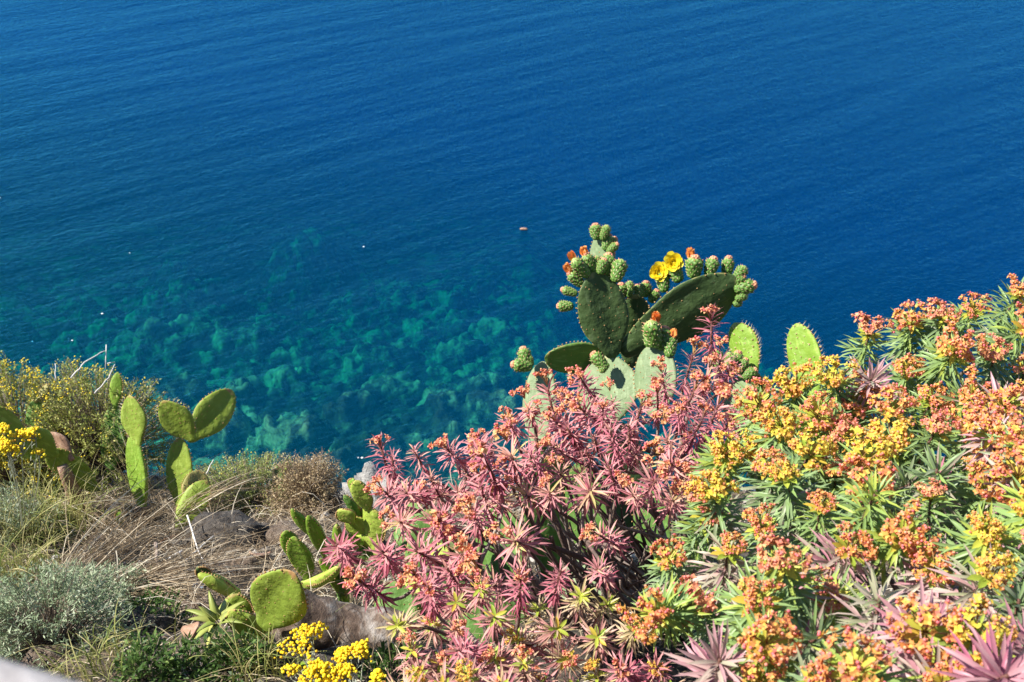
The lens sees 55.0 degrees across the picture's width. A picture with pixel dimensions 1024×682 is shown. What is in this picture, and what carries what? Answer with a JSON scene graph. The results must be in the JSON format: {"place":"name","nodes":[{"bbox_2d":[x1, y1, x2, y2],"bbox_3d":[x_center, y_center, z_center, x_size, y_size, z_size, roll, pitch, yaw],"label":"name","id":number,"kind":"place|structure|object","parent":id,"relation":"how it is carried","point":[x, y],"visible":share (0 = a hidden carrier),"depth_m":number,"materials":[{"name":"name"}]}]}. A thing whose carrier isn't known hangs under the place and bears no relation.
{"place":"outdoors","nodes":[
{"label":"outdoors","id":0,"kind":"place"},
{"bbox_2d":[0,0,1023,494],"bbox_3d":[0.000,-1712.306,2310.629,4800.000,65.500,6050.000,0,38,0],"label":"sea","id":1,"kind":"structure","parent":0,"point":[338,390],"depth_m":180.69,"materials":[{"name":"blue liquid"}]},
{"bbox_2d":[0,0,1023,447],"bbox_3d":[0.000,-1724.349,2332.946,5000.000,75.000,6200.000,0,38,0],"label":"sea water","id":2,"kind":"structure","parent":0,"point":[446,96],"depth_m":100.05,"materials":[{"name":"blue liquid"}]},
{"bbox_2d":[0,475,1023,681],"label":"cliff ground","id":3,"kind":"structure","parent":0,"point":[673,672],"depth_m":3.74,"materials":[{"name":"soil"}]},
{"bbox_2d":[0,422,45,533],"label":"everlasting flower","id":4,"kind":"object","parent":3,"relation":"on","point":[7,447],"visible":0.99,"depth_m":3.67,"materials":[{"name":"yellow plant"}]},
{"bbox_2d":[25,383,51,472],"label":"prickly pear","id":5,"kind":"object","parent":3,"relation":"on","point":[36,401],"visible":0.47,"depth_m":5.89,"materials":[{"name":"plant"}]},
{"bbox_2d":[0,481,77,560],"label":"silver shrub","id":6,"kind":"object","parent":3,"relation":"on","point":[7,499],"visible":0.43,"depth_m":4.87,"materials":[{"name":"green plant"}]},
{"bbox_2d":[0,658,77,681],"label":"parapet wall","id":7,"kind":"structure","parent":3,"relation":"on","point":[10,671],"depth_m":0.34,"materials":[{"name":"stone"}]},
{"bbox_2d":[0,495,80,595],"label":"grass tuft","id":8,"kind":"object","parent":3,"relation":"on","point":[15,566],"visible":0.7,"depth_m":4.31,"materials":[{"name":"green plant"}]},
{"bbox_2d":[19,645,71,669],"bbox_3d":[-1.588,1.102,3.367,0.179,0.129,0.147,-19,42,-22],"label":"rock","id":9,"kind":"object","parent":3,"relation":"on","point":[30,657],"visible":0.37,"depth_m":3.34,"materials":[{"name":"stone"}]},
{"bbox_2d":[0,406,98,514],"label":"prickly pear","id":10,"kind":"object","parent":3,"relation":"on","point":[57,445],"visible":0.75,"depth_m":5.18,"materials":[{"name":"plant"}]},
{"bbox_2d":[0,350,122,501],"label":"flowering shrub","id":11,"kind":"object","parent":3,"relation":"on","point":[6,392],"visible":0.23,"depth_m":6.04,"materials":[{"name":"green plant"}]},
{"bbox_2d":[0,448,130,566],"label":"grass tuft","id":12,"kind":"object","parent":3,"relation":"on","point":[35,522],"visible":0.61,"depth_m":4.88,"materials":[{"name":"green plant"}]},
{"bbox_2d":[0,557,156,670],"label":"silver shrub","id":13,"kind":"object","parent":3,"relation":"on","point":[22,629],"visible":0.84,"depth_m":3.44,"materials":[{"name":"green plant"}]},
{"bbox_2d":[4,433,163,549],"bbox_3d":[-2.297,0.912,5.168,0.767,0.588,0.999,0,38,0],"label":"grass tuft","id":14,"kind":"object","parent":3,"relation":"on","point":[75,512],"visible":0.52,"depth_m":5.13,"materials":[{"name":"green plant"}]},
{"bbox_2d":[70,345,114,377],"bbox_3d":[-2.316,0.137,5.439,0.067,0.112,0.257,24,44,27],"label":"dry stick","id":15,"kind":"object","parent":3,"relation":"on","point":[90,359],"visible":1,"depth_m":5.45,"materials":[{"name":"grey wood"}]},
{"bbox_2d":[47,476,139,551],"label":"straw tuft","id":16,"kind":"object","parent":3,"relation":"on","point":[93,529],"visible":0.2,"depth_m":5.04,"materials":[{"name":"beige plant"}]},
{"bbox_2d":[6,356,188,500],"bbox_3d":[-2.614,0.495,5.994,1.130,0.879,1.002,0,38,0],"label":"flowering shrub","id":17,"kind":"object","parent":3,"relation":"on","point":[92,418],"visible":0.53,"depth_m":5.91,"materials":[{"name":"green plant"}]},
{"bbox_2d":[41,556,154,616],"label":"silver shrub","id":18,"kind":"object","parent":3,"relation":"on","point":[130,572],"visible":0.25,"depth_m":3.95,"materials":[{"name":"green plant"}]},
{"bbox_2d":[84,534,123,552],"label":"rock","id":19,"kind":"object","parent":3,"relation":"on","point":[97,540],"visible":0.09,"depth_m":4.89,"materials":[{"name":"grey stone"}]},
{"bbox_2d":[94,364,114,392],"bbox_3d":[-2.212,0.208,5.353,0.016,0.101,0.165,24,44,27],"label":"dry stick","id":20,"kind":"object","parent":3,"relation":"on","point":[105,380],"visible":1,"depth_m":5.35,"materials":[{"name":"grey wood"}]},
{"bbox_2d":[8,594,210,681],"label":"grass tuft","id":21,"kind":"object","parent":3,"relation":"on","point":[95,655],"visible":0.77,"depth_m":3.21,"materials":[{"name":"green plant"}]},
{"bbox_2d":[100,372,126,471],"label":"prickly pear","id":22,"kind":"object","parent":3,"relation":"on","point":[116,382],"visible":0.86,"depth_m":5.84,"materials":[{"name":"plant"}]},
{"bbox_2d":[59,478,167,527],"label":"straw tuft","id":23,"kind":"object","parent":3,"relation":"on","point":[99,508],"visible":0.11,"depth_m":5.54,"materials":[{"name":"beige plant"}]},
{"bbox_2d":[93,502,133,526],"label":"rock","id":24,"kind":"object","parent":3,"relation":"on","point":[115,509],"visible":0.11,"depth_m":5.49,"materials":[{"name":"grey stone"}]},
{"bbox_2d":[62,413,170,521],"bbox_3d":[-2.091,0.767,5.287,0.343,0.696,0.785,0,38,0],"label":"straw tuft","id":25,"kind":"object","parent":3,"relation":"on","point":[150,501],"visible":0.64,"depth_m":5.27,"materials":[{"name":"beige plant"}]},
{"bbox_2d":[114,509,125,524],"bbox_3d":[-2.080,0.939,5.225,0.062,0.070,0.075,0,38,0],"label":"cactus sprout","id":26,"kind":"object","parent":3,"relation":"on","point":[118,513],"visible":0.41,"depth_m":5.22,"materials":[{"name":"green plant"}]},
{"bbox_2d":[50,480,217,566],"bbox_3d":[-1.868,1.091,5.152,0.958,1.096,1.104,-18,42,-22],"label":"straw tuft","id":27,"kind":"object","parent":3,"relation":"on","point":[116,531],"visible":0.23,"depth_m":4.76,"materials":[{"name":"beige plant"}]},
{"bbox_2d":[119,395,151,525],"bbox_3d":[-2.028,0.692,5.309,0.197,0.717,0.431,0,38,0],"label":"prickly pear","id":28,"kind":"object","parent":3,"relation":"on","point":[133,419],"visible":0.92,"depth_m":5.28,"materials":[{"name":"plant"}]},
{"bbox_2d":[111,624,161,638],"bbox_3d":[-1.354,1.048,3.501,0.187,0.062,0.074,4,38,5],"label":"dry stick","id":29,"kind":"object","parent":3,"relation":"on","point":[121,631],"visible":0.3,"depth_m":3.49,"materials":[{"name":"grey plant"}]},
{"bbox_2d":[108,604,177,639],"bbox_3d":[-1.384,1.088,3.663,0.250,0.194,0.236,0,38,0],"label":"rock","id":30,"kind":"object","parent":3,"relation":"on","point":[162,622],"visible":0.32,"depth_m":3.62,"materials":[{"name":"grey stone"}]},
{"bbox_2d":[34,445,252,605],"bbox_3d":[-1.774,1.023,5.150,0.857,1.467,2.022,0,38,0],"label":"straw tuft","id":31,"kind":"object","parent":3,"relation":"on","point":[101,558],"visible":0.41,"depth_m":4.62,"materials":[{"name":"beige plant"}]},
{"bbox_2d":[110,627,198,681],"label":"weed","id":32,"kind":"object","parent":3,"relation":"on","point":[141,660],"visible":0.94,"depth_m":3.14,"materials":[{"name":"green plant"}]},
{"bbox_2d":[154,542,158,565],"bbox_3d":[-1.646,0.992,4.559,0.020,0.022,0.153,-12,40,-15],"label":"dry stick","id":33,"kind":"object","parent":3,"relation":"on","point":[156,552],"visible":0.47,"depth_m":4.57,"materials":[{"name":"beige wood"}]},
{"bbox_2d":[125,582,193,633],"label":"weed","id":34,"kind":"object","parent":3,"relation":"on","point":[157,601],"visible":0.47,"depth_m":3.70,"materials":[{"name":"green plant"}]},
{"bbox_2d":[160,535,178,545],"bbox_3d":[-1.702,0.994,4.899,0.095,0.132,0.039,-31,86,2],"label":"dead pad","id":35,"kind":"object","parent":3,"relation":"on","point":[169,538],"visible":0.48,"depth_m":4.85,"materials":[{"name":"beige plant"}]},
{"bbox_2d":[159,564,198,580],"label":"rock","id":36,"kind":"object","parent":3,"relation":"on","point":[181,572],"visible":0.04,"depth_m":4.30,"materials":[{"name":"grey stone"}]},
{"bbox_2d":[124,541,239,615],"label":"straw tuft","id":37,"kind":"object","parent":3,"relation":"on","point":[170,581],"visible":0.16,"depth_m":3.99,"materials":[{"name":"beige plant"}]},
{"bbox_2d":[149,629,225,681],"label":"weed","id":38,"kind":"object","parent":3,"relation":"on","point":[185,643],"visible":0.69,"depth_m":3.20,"materials":[{"name":"green plant"}]},
{"bbox_2d":[180,622,199,639],"bbox_3d":[-1.143,1.034,3.501,0.110,0.038,0.079,-2,63,44],"label":"dead pad","id":39,"kind":"object","parent":3,"relation":"on","point":[191,628],"visible":0.76,"depth_m":3.50,"materials":[{"name":"plant"}]},
{"bbox_2d":[175,470,211,529],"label":"prickly pear","id":40,"kind":"object","parent":3,"relation":"on","point":[197,480],"visible":0.82,"depth_m":5.15,"materials":[{"name":"plant"}]},
{"bbox_2d":[155,388,236,505],"bbox_3d":[-1.762,0.508,5.419,0.251,0.569,0.578,18,42,22],"label":"prickly pear","id":41,"kind":"object","parent":3,"relation":"on","point":[213,412],"visible":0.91,"depth_m":5.35,"materials":[{"name":"plant"}]},
{"bbox_2d":[186,515,205,562],"bbox_3d":[-1.418,0.974,4.529,0.040,0.110,0.631,-22,43,-25],"label":"dry stick","id":42,"kind":"object","parent":3,"relation":"on","point":[193,533],"visible":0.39,"depth_m":4.67,"materials":[{"name":"grey wood"}]},
{"bbox_2d":[80,480,314,613],"bbox_3d":[-1.245,1.044,4.238,1.030,0.680,0.982,0,38,0],"label":"straw tuft","id":43,"kind":"object","parent":3,"relation":"on","point":[190,569],"visible":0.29,"depth_m":4.07,"materials":[{"name":"beige plant"}]},
{"bbox_2d":[175,596,221,618],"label":"rock","id":44,"kind":"object","parent":3,"relation":"on","point":[206,600],"visible":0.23,"depth_m":3.84,"materials":[{"name":"grey stone"}]},
{"bbox_2d":[158,485,261,545],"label":"grass tuft","id":45,"kind":"object","parent":3,"relation":"on","point":[252,532],"visible":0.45,"depth_m":4.77,"materials":[{"name":"plant"}]},
{"bbox_2d":[160,501,264,565],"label":"straw tuft","id":46,"kind":"object","parent":3,"relation":"on","point":[192,549],"visible":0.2,"depth_m":4.67,"materials":[{"name":"beige plant"}]},
{"bbox_2d":[186,591,244,647],"bbox_3d":[-1.003,0.945,3.346,0.215,0.078,0.209,-23,44,-27],"label":"aloe","id":47,"kind":"object","parent":3,"relation":"on","point":[204,614],"visible":0.91,"depth_m":3.35,"materials":[{"name":"green plant"}]},
{"bbox_2d":[164,510,269,549],"bbox_3d":[-1.447,1.032,4.905,0.522,0.459,0.331,-16,41,-20],"label":"rock","id":48,"kind":"object","parent":3,"relation":"on","point":[214,525],"visible":0.31,"depth_m":4.77,"materials":[{"name":"grey stone"}]},
{"bbox_2d":[195,564,240,596],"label":"prickly pear","id":49,"kind":"object","parent":3,"relation":"on","point":[222,585],"visible":0.93,"depth_m":3.74,"materials":[{"name":"plant"}]},
{"bbox_2d":[173,467,267,527],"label":"straw tuft","id":50,"kind":"object","parent":3,"relation":"on","point":[208,496],"visible":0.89,"depth_m":5.11,"materials":[{"name":"beige plant"}]},
{"bbox_2d":[145,531,308,584],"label":"straw tuft","id":51,"kind":"object","parent":3,"relation":"on","point":[223,553],"visible":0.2,"depth_m":4.48,"materials":[{"name":"beige plant"}]},
{"bbox_2d":[214,649,242,677],"bbox_3d":[-0.931,1.050,3.236,0.029,0.057,0.201,-30,47,-32],"label":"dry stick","id":52,"kind":"object","parent":3,"relation":"on","point":[233,667],"visible":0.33,"depth_m":3.19,"materials":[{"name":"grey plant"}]},
{"bbox_2d":[190,625,280,681],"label":"weed","id":53,"kind":"object","parent":3,"relation":"on","point":[224,646],"visible":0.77,"depth_m":3.19,"materials":[{"name":"green plant"}]},
{"bbox_2d":[207,555,267,577],"bbox_3d":[-1.209,1.028,4.332,0.276,0.175,0.187,0,38,0],"label":"rock","id":54,"kind":"object","parent":3,"relation":"on","point":[246,562],"visible":0.24,"depth_m":4.30,"materials":[{"name":"grey stone"}]},
{"bbox_2d":[171,448,323,517],"bbox_3d":[-1.520,0.887,5.679,0.959,0.428,0.738,0,38,0],"label":"shrub","id":55,"kind":"object","parent":3,"relation":"on","point":[261,472],"visible":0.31,"depth_m":5.69,"materials":[{"name":"green plant"}]},
{"bbox_2d":[176,591,333,681],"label":"grass tuft","id":56,"kind":"object","parent":3,"relation":"on","point":[266,658],"visible":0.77,"depth_m":3.14,"materials":[{"name":"green plant"}]},
{"bbox_2d":[249,551,270,557],"bbox_3d":[-1.129,0.955,4.404,0.099,0.034,0.068,1,0,-27],"label":"dead pad","id":57,"kind":"object","parent":3,"relation":"on","point":[261,554],"visible":0.68,"depth_m":4.38,"materials":[{"name":"beige plant"}]},
{"bbox_2d":[226,568,308,641],"bbox_3d":[-0.836,0.876,3.244,0.413,0.503,0.122,26,45,29],"label":"prickly pear","id":58,"kind":"object","parent":3,"relation":"on","point":[278,598],"visible":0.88,"depth_m":3.15,"materials":[{"name":"plant"}]},
{"bbox_2d":[271,461,289,500],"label":"prickly pear","id":59,"kind":"object","parent":3,"relation":"on","point":[279,474],"visible":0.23,"depth_m":5.54,"materials":[{"name":"plant"}]},
{"bbox_2d":[261,520,310,544],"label":"rock","id":60,"kind":"object","parent":3,"relation":"on","point":[276,531],"visible":0.23,"depth_m":4.84,"materials":[{"name":"grey stone"}]},
{"bbox_2d":[279,530,314,580],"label":"prickly pear","id":61,"kind":"object","parent":3,"relation":"on","point":[298,553],"visible":0.98,"depth_m":3.94,"materials":[{"name":"plant"}]},
{"bbox_2d":[274,621,328,681],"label":"everlasting flower","id":62,"kind":"object","parent":3,"relation":"on","point":[303,642],"visible":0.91,"depth_m":3.08,"materials":[{"name":"yellow plant"}]},
{"bbox_2d":[257,447,348,516],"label":"shrub","id":63,"kind":"object","parent":3,"relation":"on","point":[301,478],"visible":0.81,"depth_m":5.46,"materials":[{"name":"brown plant"}]},
{"bbox_2d":[245,544,364,596],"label":"straw tuft","id":64,"kind":"object","parent":3,"relation":"on","point":[284,566],"visible":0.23,"depth_m":4.15,"materials":[{"name":"beige plant"}]},
{"bbox_2d":[290,508,328,557],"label":"prickly pear","id":65,"kind":"object","parent":3,"relation":"on","point":[310,526],"visible":0.94,"depth_m":4.27,"materials":[{"name":"plant"}]},
{"bbox_2d":[279,644,365,675],"bbox_3d":[-0.641,1.119,3.315,0.304,0.159,0.207,0,38,0],"label":"rock","id":66,"kind":"object","parent":3,"relation":"on","point":[329,655],"visible":0.23,"depth_m":3.29,"materials":[{"name":"grey stone"}]},
{"bbox_2d":[301,558,349,602],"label":"prickly pear","id":67,"kind":"object","parent":3,"relation":"on","point":[331,575],"visible":0.79,"depth_m":3.74,"materials":[{"name":"plant"}]},
{"bbox_2d":[271,588,412,659],"bbox_3d":[-0.591,1.008,3.439,0.483,0.344,0.241,0,38,0],"label":"rock","id":68,"kind":"object","parent":3,"relation":"on","point":[359,620],"visible":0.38,"depth_m":3.39,"materials":[{"name":"grey stone"}]},
{"bbox_2d":[297,657,386,681],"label":"everlasting flower","id":69,"kind":"object","parent":3,"relation":"on","point":[341,670],"visible":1,"depth_m":2.89,"materials":[{"name":"yellow plant"}]},
{"bbox_2d":[321,570,372,594],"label":"rock","id":70,"kind":"object","parent":3,"relation":"on","point":[330,586],"visible":0.09,"depth_m":4.06,"materials":[{"name":"grey stone"}]},
{"bbox_2d":[306,566,391,675],"bbox_3d":[-0.660,1.007,3.519,0.497,0.305,0.606,17,41,21],"label":"straw tuft","id":71,"kind":"object","parent":3,"relation":"on","point":[337,631],"visible":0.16,"depth_m":3.33,"materials":[{"name":"beige plant"}]},
{"bbox_2d":[298,654,399,672],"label":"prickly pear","id":72,"kind":"object","parent":3,"relation":"on","point":[303,664],"visible":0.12,"depth_m":3.24,"materials":[{"name":"plant"}]},
{"bbox_2d":[330,638,372,681],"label":"everlasting flower","id":73,"kind":"object","parent":3,"relation":"on","point":[341,653],"visible":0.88,"depth_m":3.05,"materials":[{"name":"yellow plant"}]},
{"bbox_2d":[315,523,388,559],"bbox_3d":[-0.749,1.032,4.681,0.300,0.505,0.330,28,46,31],"label":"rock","id":74,"kind":"object","parent":3,"relation":"on","point":[343,526],"visible":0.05,"depth_m":4.55,"materials":[{"name":"grey stone"}]},
{"bbox_2d":[332,478,386,567],"bbox_3d":[-0.654,0.804,4.245,0.244,0.522,0.152,20,42,24],"label":"prickly pear","id":75,"kind":"object","parent":3,"relation":"on","point":[359,515],"visible":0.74,"depth_m":4.24,"materials":[{"name":"plant"}]},
{"bbox_2d":[332,461,415,521],"bbox_3d":[-0.764,0.983,5.650,0.535,0.655,0.411,0,38,0],"label":"rock","id":76,"kind":"object","parent":3,"relation":"on","point":[368,472],"visible":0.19,"depth_m":5.50,"materials":[{"name":"grey stone"}]},
{"bbox_2d":[336,591,415,681],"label":"straw tuft","id":77,"kind":"object","parent":3,"relation":"on","point":[368,667],"visible":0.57,"depth_m":3.17,"materials":[{"name":"plant"}]},
{"bbox_2d":[357,636,432,681],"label":"weed","id":78,"kind":"object","parent":3,"relation":"on","point":[384,664],"visible":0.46,"depth_m":3.21,"materials":[{"name":"green plant"}]},
{"bbox_2d":[373,502,528,644],"bbox_3d":[-0.233,0.969,4.076,0.617,0.472,0.980,0,38,0],"label":"prickly pear","id":79,"kind":"object","parent":3,"relation":"on","point":[404,605],"visible":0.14,"depth_m":3.99,"materials":[{"name":"plant"}]},
{"bbox_2d":[319,368,658,665],"bbox_3d":[-0.061,0.667,3.070,1.116,1.322,0.758,-26,45,-29],"label":"tree spurge","id":80,"kind":"object","parent":3,"relation":"on","point":[442,528],"visible":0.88,"depth_m":2.70,"materials":[{"name":"pink plant"}]},
{"bbox_2d":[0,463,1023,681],"bbox_3d":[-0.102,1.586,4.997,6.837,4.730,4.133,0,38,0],"label":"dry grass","id":81,"kind":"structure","parent":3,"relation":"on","point":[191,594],"depth_m":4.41,"materials":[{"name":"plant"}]},
{"bbox_2d":[374,558,684,681],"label":"tree spurge","id":82,"kind":"object","parent":3,"relation":"on","point":[487,658],"visible":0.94,"depth_m":2.06,"materials":[{"name":"pink plant"}]},
{"bbox_2d":[453,302,750,644],"bbox_3d":[0.372,0.660,3.076,0.647,1.451,1.389,12,40,15],"label":"tree spurge","id":83,"kind":"object","parent":3,"relation":"on","point":[630,585],"visible":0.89,"depth_m":2.81,"materials":[{"name":"pink plant"}]},
{"bbox_2d":[510,223,758,604],"bbox_3d":[0.437,0.405,4.258,1.096,1.355,1.365,27,45,30],"label":"prickly pear","id":84,"kind":"object","parent":3,"relation":"on","point":[636,331],"visible":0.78,"depth_m":4.29,"materials":[{"name":"plant"}]},
{"bbox_2d":[726,320,773,501],"bbox_3d":[1.056,0.317,4.397,0.160,0.803,0.450,-24,44,-28],"label":"prickly pear","id":85,"kind":"object","parent":3,"relation":"on","point":[743,337],"visible":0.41,"depth_m":4.28,"materials":[{"name":"plant"}]},
{"bbox_2d":[782,321,830,490],"bbox_3d":[1.273,0.319,4.275,0.148,0.798,0.418,-25,45,-29],"label":"prickly pear","id":86,"kind":"object","parent":3,"relation":"on","point":[803,347],"visible":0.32,"depth_m":4.15,"materials":[{"name":"plant"}]},
{"bbox_2d":[615,453,1023,681],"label":"tree spurge","id":87,"kind":"object","parent":3,"relation":"on","point":[759,633],"visible":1,"depth_m":1.52,"materials":[{"name":"orange plant"}]},
{"bbox_2d":[686,273,1023,565],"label":"tree spurge","id":88,"kind":"object","parent":3,"relation":"on","point":[983,431],"visible":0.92,"depth_m":2.20,"materials":[{"name":"orange plant"}]}
]}

